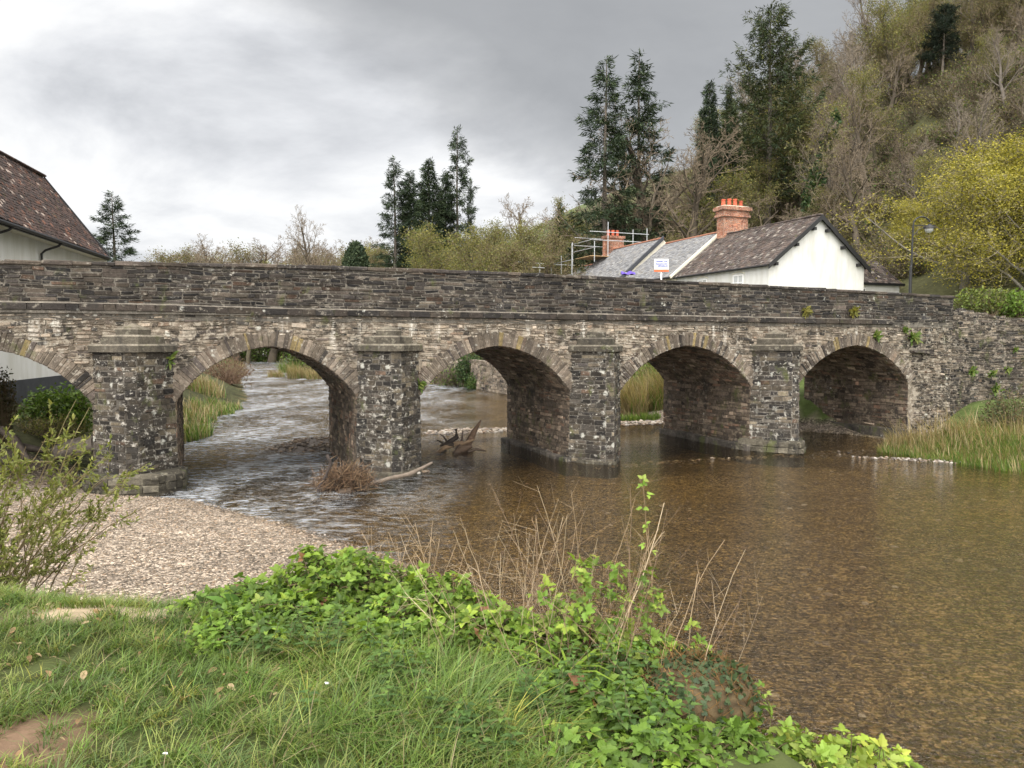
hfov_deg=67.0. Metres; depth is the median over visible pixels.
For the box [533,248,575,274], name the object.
budding tree
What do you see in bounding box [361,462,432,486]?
driftwood
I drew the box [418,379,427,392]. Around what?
wall fern
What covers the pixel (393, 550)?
dead stem
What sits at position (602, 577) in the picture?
dead stem
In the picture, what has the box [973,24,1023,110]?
bare tree
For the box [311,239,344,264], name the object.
bare tree
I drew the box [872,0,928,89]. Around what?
budding tree
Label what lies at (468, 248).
budding tree
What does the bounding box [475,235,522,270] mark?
budding tree
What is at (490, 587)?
dead stem
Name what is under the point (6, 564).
willow shrub
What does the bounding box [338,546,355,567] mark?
bramble cane
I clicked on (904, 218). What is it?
spring tree
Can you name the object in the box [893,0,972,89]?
budding tree
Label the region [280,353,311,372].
leafy bush
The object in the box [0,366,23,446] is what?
ivy bush
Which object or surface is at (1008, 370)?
wall fern
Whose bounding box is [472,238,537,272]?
budding tree
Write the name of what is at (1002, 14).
budding tree
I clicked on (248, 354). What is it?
budding tree
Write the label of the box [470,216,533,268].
budding tree
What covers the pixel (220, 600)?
dock plant
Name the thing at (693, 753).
bramble bush
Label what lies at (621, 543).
dead stem
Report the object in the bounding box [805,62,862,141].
bare tree
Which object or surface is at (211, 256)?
budding tree
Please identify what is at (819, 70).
bare tree
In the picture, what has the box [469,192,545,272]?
bare tree
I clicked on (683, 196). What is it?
budding tree
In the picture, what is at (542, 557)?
dead stem
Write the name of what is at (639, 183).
bare tree
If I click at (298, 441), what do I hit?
gravel bar stones
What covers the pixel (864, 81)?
budding tree
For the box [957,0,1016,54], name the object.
budding tree
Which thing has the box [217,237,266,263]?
budding tree
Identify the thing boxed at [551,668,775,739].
bramble bush
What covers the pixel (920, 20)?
budding tree
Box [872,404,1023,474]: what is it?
bank grass
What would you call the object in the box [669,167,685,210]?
bare tree
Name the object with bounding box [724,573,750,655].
dead stem
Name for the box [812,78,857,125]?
budding tree
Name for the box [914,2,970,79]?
cedar tree
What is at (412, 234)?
budding tree
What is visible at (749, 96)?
budding tree
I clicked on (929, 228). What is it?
street lamp
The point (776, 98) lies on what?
budding tree
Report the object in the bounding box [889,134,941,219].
bare tree
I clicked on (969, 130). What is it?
budding tree
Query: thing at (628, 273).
tarpaulin
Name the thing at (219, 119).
sky
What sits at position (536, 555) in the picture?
dead stem
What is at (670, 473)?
river
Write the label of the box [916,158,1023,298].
spring tree
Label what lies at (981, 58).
budding tree
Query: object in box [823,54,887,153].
bare tree
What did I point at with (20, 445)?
stone wall
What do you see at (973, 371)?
wall fern
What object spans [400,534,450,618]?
dead stem
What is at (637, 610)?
dead stem
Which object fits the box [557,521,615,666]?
dead stem
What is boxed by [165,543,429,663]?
bramble bush
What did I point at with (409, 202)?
fir tree
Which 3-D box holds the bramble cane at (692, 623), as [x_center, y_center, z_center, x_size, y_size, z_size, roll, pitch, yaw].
[0.932,1.387,3.779,0.190,0.481,0.116,0,3,0]
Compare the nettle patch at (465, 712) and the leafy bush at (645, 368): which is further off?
the leafy bush at (645, 368)
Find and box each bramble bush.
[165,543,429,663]
[322,569,550,664]
[497,552,704,679]
[502,661,778,767]
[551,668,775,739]
[757,700,923,767]
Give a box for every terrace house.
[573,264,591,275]
[581,230,665,276]
[629,231,716,280]
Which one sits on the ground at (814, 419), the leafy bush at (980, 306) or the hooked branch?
the leafy bush at (980, 306)
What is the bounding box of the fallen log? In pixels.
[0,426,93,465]
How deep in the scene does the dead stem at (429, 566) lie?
4.08 m
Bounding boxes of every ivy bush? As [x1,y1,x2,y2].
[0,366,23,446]
[14,411,92,443]
[15,381,92,435]
[453,353,480,389]
[458,353,484,359]
[464,372,476,391]
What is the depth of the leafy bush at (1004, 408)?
26.80 m
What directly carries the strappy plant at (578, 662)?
on the ground at (814, 419)
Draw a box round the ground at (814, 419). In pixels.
[0,67,1023,767]
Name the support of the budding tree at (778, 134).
on the ground at (814, 419)
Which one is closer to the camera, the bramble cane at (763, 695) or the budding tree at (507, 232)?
the bramble cane at (763, 695)
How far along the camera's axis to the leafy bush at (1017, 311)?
34.63 m
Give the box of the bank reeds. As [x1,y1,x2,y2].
[183,356,663,444]
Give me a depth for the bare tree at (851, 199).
69.27 m
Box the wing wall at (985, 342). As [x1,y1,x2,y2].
[949,308,1023,417]
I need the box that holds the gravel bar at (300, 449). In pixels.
[250,438,330,458]
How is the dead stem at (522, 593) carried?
on the ground at (814, 419)
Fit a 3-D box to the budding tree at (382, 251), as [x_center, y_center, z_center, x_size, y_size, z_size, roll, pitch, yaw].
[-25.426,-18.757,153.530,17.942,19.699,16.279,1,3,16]
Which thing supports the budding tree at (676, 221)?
on the ground at (814, 419)
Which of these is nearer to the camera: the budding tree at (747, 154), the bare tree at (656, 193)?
the budding tree at (747, 154)
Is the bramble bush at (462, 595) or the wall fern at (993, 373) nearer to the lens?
the bramble bush at (462, 595)
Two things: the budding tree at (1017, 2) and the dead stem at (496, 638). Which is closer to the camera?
the dead stem at (496, 638)
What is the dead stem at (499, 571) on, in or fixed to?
on the ground at (814, 419)
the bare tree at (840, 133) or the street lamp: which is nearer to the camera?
the street lamp
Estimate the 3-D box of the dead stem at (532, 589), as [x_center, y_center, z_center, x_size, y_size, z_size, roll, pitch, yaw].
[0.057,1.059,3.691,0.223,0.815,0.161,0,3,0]
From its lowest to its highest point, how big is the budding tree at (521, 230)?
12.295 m
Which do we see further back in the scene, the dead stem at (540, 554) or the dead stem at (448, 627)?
the dead stem at (540, 554)
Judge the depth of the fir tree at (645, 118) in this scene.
85.73 m
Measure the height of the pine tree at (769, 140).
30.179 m
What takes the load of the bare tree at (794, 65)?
on the ground at (814, 419)
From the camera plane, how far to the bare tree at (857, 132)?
81.49 m
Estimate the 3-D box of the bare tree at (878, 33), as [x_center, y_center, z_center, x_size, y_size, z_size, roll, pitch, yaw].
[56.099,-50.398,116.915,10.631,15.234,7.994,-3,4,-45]
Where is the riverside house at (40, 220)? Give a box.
[0,150,110,403]
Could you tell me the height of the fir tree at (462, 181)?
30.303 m
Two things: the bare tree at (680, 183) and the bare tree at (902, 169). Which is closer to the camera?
the bare tree at (902, 169)
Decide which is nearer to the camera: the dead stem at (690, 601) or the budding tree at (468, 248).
the dead stem at (690, 601)
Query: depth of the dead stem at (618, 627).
3.56 m
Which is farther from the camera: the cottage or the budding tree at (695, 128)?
the budding tree at (695, 128)
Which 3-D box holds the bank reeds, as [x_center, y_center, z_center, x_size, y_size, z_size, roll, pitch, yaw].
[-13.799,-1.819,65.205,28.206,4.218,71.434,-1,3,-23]
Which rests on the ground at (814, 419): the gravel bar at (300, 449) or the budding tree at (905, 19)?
the budding tree at (905, 19)
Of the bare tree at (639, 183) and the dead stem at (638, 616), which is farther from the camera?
the bare tree at (639, 183)
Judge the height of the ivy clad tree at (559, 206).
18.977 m
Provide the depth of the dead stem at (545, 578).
3.92 m
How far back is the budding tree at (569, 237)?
95.79 m
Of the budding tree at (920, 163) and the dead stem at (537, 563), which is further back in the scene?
the budding tree at (920, 163)
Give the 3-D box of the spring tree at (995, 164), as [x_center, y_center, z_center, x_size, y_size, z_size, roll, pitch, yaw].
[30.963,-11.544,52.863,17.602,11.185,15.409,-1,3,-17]
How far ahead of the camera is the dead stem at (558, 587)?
4.15 m
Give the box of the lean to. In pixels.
[864,260,904,292]
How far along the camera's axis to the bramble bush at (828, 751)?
3.38 m
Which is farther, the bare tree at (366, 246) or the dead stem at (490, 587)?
the bare tree at (366, 246)
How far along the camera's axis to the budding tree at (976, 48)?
111.49 m
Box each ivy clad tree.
[541,195,584,274]
[783,92,854,216]
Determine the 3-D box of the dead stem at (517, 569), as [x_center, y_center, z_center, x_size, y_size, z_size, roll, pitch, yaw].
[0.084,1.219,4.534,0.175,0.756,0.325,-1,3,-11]
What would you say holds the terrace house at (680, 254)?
on the ground at (814, 419)
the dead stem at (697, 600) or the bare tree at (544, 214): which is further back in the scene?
the bare tree at (544, 214)
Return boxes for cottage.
[673,199,870,290]
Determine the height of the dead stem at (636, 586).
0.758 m
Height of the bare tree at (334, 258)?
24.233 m
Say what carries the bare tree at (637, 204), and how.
on the ground at (814, 419)
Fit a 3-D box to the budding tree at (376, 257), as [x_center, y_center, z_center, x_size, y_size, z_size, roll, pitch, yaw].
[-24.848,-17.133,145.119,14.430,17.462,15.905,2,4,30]
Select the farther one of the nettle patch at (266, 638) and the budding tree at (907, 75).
the budding tree at (907, 75)
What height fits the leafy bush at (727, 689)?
0.479 m
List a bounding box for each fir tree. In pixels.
[87,190,146,262]
[369,155,414,267]
[386,170,421,267]
[397,156,453,269]
[437,124,479,269]
[437,173,461,265]
[463,178,479,241]
[557,55,652,273]
[591,48,678,255]
[683,78,726,233]
[715,82,745,204]
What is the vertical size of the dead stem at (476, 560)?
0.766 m
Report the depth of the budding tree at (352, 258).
141.43 m
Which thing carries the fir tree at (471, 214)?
on the ground at (814, 419)
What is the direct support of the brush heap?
on the ground at (814, 419)
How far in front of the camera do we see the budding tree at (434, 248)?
87.42 m
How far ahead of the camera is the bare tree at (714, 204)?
92.63 m
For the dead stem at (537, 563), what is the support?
on the ground at (814, 419)
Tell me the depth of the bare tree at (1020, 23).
80.60 m
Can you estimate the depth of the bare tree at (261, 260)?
155.84 m
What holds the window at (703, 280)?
in the cottage
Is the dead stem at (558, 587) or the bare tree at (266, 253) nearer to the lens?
the dead stem at (558, 587)
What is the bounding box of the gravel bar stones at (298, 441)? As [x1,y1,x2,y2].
[264,436,329,452]
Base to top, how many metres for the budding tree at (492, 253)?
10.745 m
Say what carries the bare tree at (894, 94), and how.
on the ground at (814, 419)
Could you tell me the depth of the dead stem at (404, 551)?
4.95 m
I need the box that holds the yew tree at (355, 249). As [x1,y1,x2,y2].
[340,240,371,267]
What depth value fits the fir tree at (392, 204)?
108.55 m
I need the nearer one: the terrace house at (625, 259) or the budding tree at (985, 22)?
the terrace house at (625, 259)
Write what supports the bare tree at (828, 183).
on the ground at (814, 419)
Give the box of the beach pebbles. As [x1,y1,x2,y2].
[0,492,455,605]
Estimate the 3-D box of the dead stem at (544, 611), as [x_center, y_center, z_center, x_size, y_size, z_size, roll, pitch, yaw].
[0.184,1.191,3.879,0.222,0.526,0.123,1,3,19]
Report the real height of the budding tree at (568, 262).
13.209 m
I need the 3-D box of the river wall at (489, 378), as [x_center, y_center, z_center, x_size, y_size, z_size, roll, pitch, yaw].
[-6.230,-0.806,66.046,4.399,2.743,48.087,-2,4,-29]
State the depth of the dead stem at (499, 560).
4.37 m
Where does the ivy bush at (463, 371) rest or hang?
attached to the river wall at (489, 378)
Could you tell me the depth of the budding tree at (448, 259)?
86.47 m
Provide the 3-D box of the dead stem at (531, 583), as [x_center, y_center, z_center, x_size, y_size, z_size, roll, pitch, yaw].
[0.054,0.981,3.762,0.505,0.960,0.095,3,4,39]
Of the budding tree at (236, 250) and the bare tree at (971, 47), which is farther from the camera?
the budding tree at (236, 250)
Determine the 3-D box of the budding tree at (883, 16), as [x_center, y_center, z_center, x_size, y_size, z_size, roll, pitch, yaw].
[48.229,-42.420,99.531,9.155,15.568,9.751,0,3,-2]
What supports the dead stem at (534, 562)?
on the ground at (814, 419)
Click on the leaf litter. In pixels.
(83, 676)
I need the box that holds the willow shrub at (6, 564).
[0,398,153,597]
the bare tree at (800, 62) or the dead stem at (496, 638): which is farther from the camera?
the bare tree at (800, 62)
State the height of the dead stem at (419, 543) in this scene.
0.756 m
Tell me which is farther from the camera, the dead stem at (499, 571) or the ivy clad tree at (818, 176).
the ivy clad tree at (818, 176)
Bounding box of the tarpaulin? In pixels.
[621,271,635,276]
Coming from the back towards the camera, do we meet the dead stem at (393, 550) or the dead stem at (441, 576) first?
the dead stem at (393, 550)
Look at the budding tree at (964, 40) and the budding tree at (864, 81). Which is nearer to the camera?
the budding tree at (864, 81)
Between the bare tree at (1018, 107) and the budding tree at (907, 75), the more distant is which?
the budding tree at (907, 75)
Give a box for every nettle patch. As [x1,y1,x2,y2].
[199,599,414,659]
[295,635,524,756]
[510,631,701,753]
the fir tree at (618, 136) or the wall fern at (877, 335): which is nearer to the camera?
the wall fern at (877, 335)
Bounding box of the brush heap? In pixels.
[204,355,257,387]
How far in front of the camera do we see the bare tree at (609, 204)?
94.22 m
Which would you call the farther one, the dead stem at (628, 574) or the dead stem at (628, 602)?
the dead stem at (628, 574)
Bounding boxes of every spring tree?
[826,127,1023,288]
[880,195,940,260]
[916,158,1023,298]
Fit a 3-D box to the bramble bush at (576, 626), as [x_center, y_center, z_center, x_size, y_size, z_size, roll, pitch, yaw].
[0.422,1.341,3.974,0.861,0.886,1.230,-2,4,-32]
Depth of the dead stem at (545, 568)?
4.55 m
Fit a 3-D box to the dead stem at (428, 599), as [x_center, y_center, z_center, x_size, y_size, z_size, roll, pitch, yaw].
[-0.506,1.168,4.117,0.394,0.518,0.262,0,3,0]
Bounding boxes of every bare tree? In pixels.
[176,233,234,262]
[184,245,238,262]
[205,246,240,360]
[228,244,287,264]
[243,235,291,355]
[259,244,322,363]
[285,205,339,265]
[285,242,335,362]
[288,239,330,265]
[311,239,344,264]
[325,247,343,265]
[341,237,378,253]
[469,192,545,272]
[534,100,716,265]
[536,207,567,266]
[567,197,597,242]
[583,183,641,253]
[590,191,667,261]
[644,172,680,228]
[645,116,789,237]
[654,221,682,240]
[660,189,687,226]
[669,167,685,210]
[685,185,731,233]
[722,70,757,134]
[736,144,765,226]
[774,41,814,105]
[781,58,829,119]
[781,202,817,220]
[789,47,816,104]
[789,108,861,229]
[794,95,871,205]
[794,113,879,228]
[800,84,854,183]
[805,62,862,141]
[808,27,871,89]
[809,129,892,255]
[810,47,837,100]
[816,46,857,96]
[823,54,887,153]
[826,36,897,152]
[826,79,895,204]
[827,32,865,73]
[842,0,896,112]
[844,10,902,111]
[858,1,899,86]
[877,41,921,109]
[877,134,918,203]
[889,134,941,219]
[938,0,999,56]
[941,93,981,152]
[946,82,1010,160]
[964,1,1007,41]
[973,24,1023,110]
[999,4,1023,57]
[999,77,1023,129]
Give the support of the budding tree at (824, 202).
on the ground at (814, 419)
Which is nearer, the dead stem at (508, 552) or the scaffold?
the dead stem at (508, 552)
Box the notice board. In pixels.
[654,259,668,279]
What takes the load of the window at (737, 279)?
in the cottage
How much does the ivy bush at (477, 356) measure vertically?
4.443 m
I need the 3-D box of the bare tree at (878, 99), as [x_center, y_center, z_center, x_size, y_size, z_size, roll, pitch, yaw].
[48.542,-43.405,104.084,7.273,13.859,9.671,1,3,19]
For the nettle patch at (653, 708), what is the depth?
3.33 m
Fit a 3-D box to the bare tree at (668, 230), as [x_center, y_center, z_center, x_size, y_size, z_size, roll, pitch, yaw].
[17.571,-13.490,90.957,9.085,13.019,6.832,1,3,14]
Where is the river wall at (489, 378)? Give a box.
[428,359,506,395]
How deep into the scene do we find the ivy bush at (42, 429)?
24.57 m
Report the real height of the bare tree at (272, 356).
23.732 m
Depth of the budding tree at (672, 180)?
127.34 m
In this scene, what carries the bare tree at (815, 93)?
on the ground at (814, 419)
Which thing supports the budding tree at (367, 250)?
on the ground at (814, 419)
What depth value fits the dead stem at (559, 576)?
3.78 m
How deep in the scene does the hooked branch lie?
19.32 m
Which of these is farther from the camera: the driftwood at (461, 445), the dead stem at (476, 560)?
the driftwood at (461, 445)
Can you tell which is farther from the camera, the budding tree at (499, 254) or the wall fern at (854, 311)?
the budding tree at (499, 254)
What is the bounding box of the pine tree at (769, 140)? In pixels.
[717,0,834,224]
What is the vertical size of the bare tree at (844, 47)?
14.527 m
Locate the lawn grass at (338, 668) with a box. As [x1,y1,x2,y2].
[0,578,622,767]
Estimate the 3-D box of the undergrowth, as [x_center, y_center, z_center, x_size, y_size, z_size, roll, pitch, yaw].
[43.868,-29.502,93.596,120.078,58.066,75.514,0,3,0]
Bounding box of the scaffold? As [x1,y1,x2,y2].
[551,222,648,274]
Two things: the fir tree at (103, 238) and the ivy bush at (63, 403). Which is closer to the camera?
the ivy bush at (63, 403)
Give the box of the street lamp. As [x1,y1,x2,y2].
[908,216,935,292]
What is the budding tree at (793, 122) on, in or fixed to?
on the ground at (814, 419)
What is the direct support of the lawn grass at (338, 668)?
on the ground at (814, 419)
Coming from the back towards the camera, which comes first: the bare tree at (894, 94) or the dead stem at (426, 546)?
the bare tree at (894, 94)
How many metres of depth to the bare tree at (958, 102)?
73.28 m
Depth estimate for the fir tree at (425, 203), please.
106.13 m
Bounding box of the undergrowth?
[428,25,1023,389]
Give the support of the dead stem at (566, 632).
on the ground at (814, 419)
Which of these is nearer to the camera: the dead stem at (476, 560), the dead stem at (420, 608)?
the dead stem at (420, 608)
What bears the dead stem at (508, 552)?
on the ground at (814, 419)
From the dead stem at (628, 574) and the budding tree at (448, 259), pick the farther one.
the budding tree at (448, 259)
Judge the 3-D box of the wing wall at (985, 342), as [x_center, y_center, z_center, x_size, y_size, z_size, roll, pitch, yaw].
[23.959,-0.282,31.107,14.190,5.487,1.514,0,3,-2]
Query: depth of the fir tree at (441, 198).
111.33 m
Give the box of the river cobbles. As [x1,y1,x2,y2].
[327,420,1023,767]
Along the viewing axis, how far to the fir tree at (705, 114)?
93.90 m
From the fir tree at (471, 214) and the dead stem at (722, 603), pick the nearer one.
the dead stem at (722, 603)
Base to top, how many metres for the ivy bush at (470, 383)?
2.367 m
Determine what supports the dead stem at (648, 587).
on the ground at (814, 419)
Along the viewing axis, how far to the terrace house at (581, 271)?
81.78 m
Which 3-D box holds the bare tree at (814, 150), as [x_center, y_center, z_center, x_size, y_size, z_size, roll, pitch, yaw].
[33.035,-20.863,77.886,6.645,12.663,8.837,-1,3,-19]
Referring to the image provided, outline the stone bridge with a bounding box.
[0,259,954,499]
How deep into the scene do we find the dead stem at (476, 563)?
4.29 m
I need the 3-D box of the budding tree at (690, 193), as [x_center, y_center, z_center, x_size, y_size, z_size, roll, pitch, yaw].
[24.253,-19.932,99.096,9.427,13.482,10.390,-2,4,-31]
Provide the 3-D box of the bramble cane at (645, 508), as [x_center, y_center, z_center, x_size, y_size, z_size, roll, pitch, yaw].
[0.705,1.024,4.038,0.137,1.102,0.100,2,4,35]
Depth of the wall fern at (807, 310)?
27.17 m
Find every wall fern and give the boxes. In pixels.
[165,351,178,369]
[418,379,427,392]
[802,306,813,318]
[849,305,859,318]
[873,330,883,341]
[903,326,911,334]
[908,330,922,345]
[969,365,978,376]
[987,369,997,377]
[991,382,1004,395]
[1004,366,1012,375]
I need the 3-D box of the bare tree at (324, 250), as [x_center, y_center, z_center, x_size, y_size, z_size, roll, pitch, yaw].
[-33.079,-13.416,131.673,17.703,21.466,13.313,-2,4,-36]
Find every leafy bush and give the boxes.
[231,347,291,363]
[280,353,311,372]
[628,362,655,383]
[631,634,768,733]
[949,285,1020,317]
[977,388,1023,429]
[996,287,1023,317]
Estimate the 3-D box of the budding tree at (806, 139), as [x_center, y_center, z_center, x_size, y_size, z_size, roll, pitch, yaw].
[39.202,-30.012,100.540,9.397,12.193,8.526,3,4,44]
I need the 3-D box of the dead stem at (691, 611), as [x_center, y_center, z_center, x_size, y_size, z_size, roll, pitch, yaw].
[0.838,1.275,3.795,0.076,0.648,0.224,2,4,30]
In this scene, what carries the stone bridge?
on the ground at (814, 419)
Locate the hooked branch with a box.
[317,454,331,497]
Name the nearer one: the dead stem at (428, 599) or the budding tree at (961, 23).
the dead stem at (428, 599)
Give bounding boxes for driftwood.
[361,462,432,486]
[426,420,485,458]
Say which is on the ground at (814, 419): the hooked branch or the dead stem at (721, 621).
the dead stem at (721, 621)
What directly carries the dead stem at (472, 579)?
on the ground at (814, 419)
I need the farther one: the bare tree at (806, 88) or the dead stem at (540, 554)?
the bare tree at (806, 88)
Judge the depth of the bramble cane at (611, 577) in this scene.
3.91 m
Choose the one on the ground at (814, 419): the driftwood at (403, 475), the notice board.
the notice board
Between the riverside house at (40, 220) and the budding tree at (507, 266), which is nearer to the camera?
the riverside house at (40, 220)
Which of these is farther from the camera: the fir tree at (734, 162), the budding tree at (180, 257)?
the budding tree at (180, 257)
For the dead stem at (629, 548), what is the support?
on the ground at (814, 419)
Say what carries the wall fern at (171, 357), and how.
attached to the stone bridge
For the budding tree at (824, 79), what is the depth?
117.34 m
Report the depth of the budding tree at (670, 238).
78.91 m
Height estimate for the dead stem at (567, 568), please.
0.852 m
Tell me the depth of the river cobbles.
18.71 m
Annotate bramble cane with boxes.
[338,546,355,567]
[574,568,593,646]
[604,562,625,633]
[636,474,657,647]
[684,617,712,652]
[754,680,775,734]
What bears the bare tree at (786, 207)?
on the ground at (814, 419)
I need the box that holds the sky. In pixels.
[0,0,978,267]
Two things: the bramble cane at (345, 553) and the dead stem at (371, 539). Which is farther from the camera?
the dead stem at (371, 539)
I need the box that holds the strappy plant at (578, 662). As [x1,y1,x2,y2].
[492,636,629,684]
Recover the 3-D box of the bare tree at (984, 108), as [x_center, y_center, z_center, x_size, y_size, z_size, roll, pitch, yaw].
[38.964,-20.149,65.004,4.892,9.592,4.362,1,3,21]
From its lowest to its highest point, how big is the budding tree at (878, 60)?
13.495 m
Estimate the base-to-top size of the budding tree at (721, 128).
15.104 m
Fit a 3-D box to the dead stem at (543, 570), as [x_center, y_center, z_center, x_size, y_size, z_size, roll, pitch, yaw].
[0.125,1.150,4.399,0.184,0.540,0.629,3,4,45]
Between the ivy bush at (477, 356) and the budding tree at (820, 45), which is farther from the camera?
the budding tree at (820, 45)
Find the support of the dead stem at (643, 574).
on the ground at (814, 419)
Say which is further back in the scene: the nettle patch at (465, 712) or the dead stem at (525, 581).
the dead stem at (525, 581)
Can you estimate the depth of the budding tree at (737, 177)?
83.63 m
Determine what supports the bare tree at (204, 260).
on the ground at (814, 419)
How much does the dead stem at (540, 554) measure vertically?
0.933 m
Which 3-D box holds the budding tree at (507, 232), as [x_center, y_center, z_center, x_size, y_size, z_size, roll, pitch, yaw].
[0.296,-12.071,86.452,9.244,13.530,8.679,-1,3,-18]
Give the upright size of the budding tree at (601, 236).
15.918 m
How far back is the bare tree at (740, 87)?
124.08 m
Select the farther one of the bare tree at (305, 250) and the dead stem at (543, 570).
the bare tree at (305, 250)
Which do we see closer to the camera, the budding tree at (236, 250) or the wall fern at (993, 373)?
the wall fern at (993, 373)
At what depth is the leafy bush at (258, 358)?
147.81 m
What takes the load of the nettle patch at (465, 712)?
on the ground at (814, 419)
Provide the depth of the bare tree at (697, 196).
81.34 m
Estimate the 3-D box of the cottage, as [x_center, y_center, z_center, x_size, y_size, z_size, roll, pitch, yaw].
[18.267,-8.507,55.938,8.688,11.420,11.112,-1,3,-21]
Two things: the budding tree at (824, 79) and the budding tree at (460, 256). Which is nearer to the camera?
the budding tree at (460, 256)
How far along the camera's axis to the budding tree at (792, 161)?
93.02 m
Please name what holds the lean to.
on the ground at (814, 419)
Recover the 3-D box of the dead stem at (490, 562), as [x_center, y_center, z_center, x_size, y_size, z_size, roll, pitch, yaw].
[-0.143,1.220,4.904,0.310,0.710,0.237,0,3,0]
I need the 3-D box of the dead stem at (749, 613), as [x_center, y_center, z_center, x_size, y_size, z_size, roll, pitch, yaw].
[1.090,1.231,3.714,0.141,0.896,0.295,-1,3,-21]
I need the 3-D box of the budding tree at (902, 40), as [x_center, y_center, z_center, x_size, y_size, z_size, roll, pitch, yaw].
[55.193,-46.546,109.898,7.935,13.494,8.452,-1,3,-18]
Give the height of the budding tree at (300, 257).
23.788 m
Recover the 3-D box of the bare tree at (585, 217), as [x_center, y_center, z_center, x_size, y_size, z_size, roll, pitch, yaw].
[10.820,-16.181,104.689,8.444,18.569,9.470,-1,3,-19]
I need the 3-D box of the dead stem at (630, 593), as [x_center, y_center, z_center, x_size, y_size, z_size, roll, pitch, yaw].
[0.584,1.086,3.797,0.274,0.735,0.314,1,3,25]
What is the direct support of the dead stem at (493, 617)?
on the ground at (814, 419)
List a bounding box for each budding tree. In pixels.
[136,243,201,266]
[145,246,188,262]
[190,247,227,261]
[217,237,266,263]
[246,257,290,364]
[279,242,327,264]
[333,243,382,267]
[364,239,392,266]
[367,247,390,267]
[368,239,393,267]
[397,216,467,269]
[403,226,460,269]
[433,253,469,268]
[435,244,477,268]
[437,218,515,271]
[453,237,526,271]
[457,228,509,269]
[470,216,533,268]
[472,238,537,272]
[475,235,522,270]
[479,215,551,272]
[482,217,543,272]
[500,242,556,272]
[524,226,588,275]
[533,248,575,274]
[556,208,599,274]
[560,234,580,273]
[588,214,632,263]
[646,230,684,241]
[648,164,689,213]
[653,199,690,239]
[662,162,716,227]
[671,163,761,237]
[682,176,713,232]
[689,111,713,153]
[710,106,751,157]
[724,149,786,227]
[732,125,764,193]
[736,80,766,139]
[738,89,778,132]
[740,77,814,131]
[740,122,797,221]
[743,116,818,215]
[766,115,797,194]
[773,66,820,210]
[786,107,822,188]
[797,182,862,240]
[799,33,842,103]
[807,60,848,118]
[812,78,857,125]
[830,58,909,181]
[845,37,905,138]
[848,0,930,102]
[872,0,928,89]
[872,4,934,88]
[875,13,926,75]
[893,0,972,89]
[897,0,924,73]
[901,0,959,73]
[910,149,956,229]
[927,0,981,69]
[939,13,982,64]
[950,120,992,165]
[953,0,1023,51]
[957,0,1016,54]
[957,0,1023,46]
[957,5,1007,53]
[972,26,1018,80]
[977,0,1023,38]
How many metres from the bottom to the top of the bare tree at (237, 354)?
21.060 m
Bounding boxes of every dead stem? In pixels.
[361,525,371,573]
[377,537,416,571]
[377,555,449,654]
[387,527,417,572]
[397,563,444,653]
[399,514,463,642]
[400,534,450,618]
[402,511,435,562]
[405,521,432,572]
[415,526,459,627]
[419,604,475,649]
[428,534,439,568]
[441,530,487,633]
[442,514,493,609]
[449,519,489,609]
[452,554,524,673]
[466,545,504,633]
[467,616,536,670]
[470,520,513,593]
[478,513,514,601]
[479,556,508,628]
[485,562,544,605]
[490,535,541,617]
[493,490,553,664]
[502,494,521,595]
[503,521,540,601]
[503,526,541,669]
[504,519,572,602]
[504,529,543,664]
[505,515,554,637]
[512,538,542,606]
[518,476,574,638]
[519,532,578,612]
[520,538,583,637]
[523,528,548,609]
[525,532,577,606]
[526,526,575,651]
[527,491,557,605]
[530,507,574,617]
[530,515,537,612]
[532,569,559,648]
[534,502,607,659]
[539,605,569,664]
[545,515,566,644]
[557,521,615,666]
[558,480,605,641]
[563,561,614,679]
[566,548,630,650]
[591,593,632,672]
[599,532,653,671]
[600,504,664,663]
[601,499,642,609]
[613,529,663,673]
[617,543,640,655]
[618,506,680,679]
[619,458,665,658]
[621,529,637,617]
[625,566,648,642]
[630,583,657,647]
[661,610,688,663]
[667,540,724,653]
[686,574,697,647]
[695,583,701,649]
[699,595,736,648]
[705,549,745,659]
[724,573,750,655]
[733,557,765,660]
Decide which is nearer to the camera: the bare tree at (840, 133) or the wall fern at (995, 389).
the wall fern at (995, 389)
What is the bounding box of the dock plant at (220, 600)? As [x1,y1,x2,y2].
[206,586,270,611]
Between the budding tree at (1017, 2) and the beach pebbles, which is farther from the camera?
the budding tree at (1017, 2)
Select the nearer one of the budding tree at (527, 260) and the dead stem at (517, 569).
the dead stem at (517, 569)
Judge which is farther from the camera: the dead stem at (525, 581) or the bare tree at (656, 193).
the bare tree at (656, 193)
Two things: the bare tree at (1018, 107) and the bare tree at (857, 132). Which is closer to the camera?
the bare tree at (1018, 107)
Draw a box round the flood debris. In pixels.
[302,455,388,501]
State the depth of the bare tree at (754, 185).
104.28 m
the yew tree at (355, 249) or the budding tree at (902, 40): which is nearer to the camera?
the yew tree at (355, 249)
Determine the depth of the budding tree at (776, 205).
99.32 m
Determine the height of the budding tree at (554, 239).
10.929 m
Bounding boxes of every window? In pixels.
[697,276,707,281]
[732,271,744,283]
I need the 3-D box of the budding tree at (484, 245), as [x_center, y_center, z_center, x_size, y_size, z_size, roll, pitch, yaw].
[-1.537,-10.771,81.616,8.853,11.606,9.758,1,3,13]
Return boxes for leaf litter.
[1,597,559,767]
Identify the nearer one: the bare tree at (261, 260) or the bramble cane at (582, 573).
the bramble cane at (582, 573)
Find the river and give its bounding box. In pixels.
[72,355,1023,767]
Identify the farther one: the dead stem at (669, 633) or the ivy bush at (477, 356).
the ivy bush at (477, 356)
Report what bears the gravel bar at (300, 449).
on the river

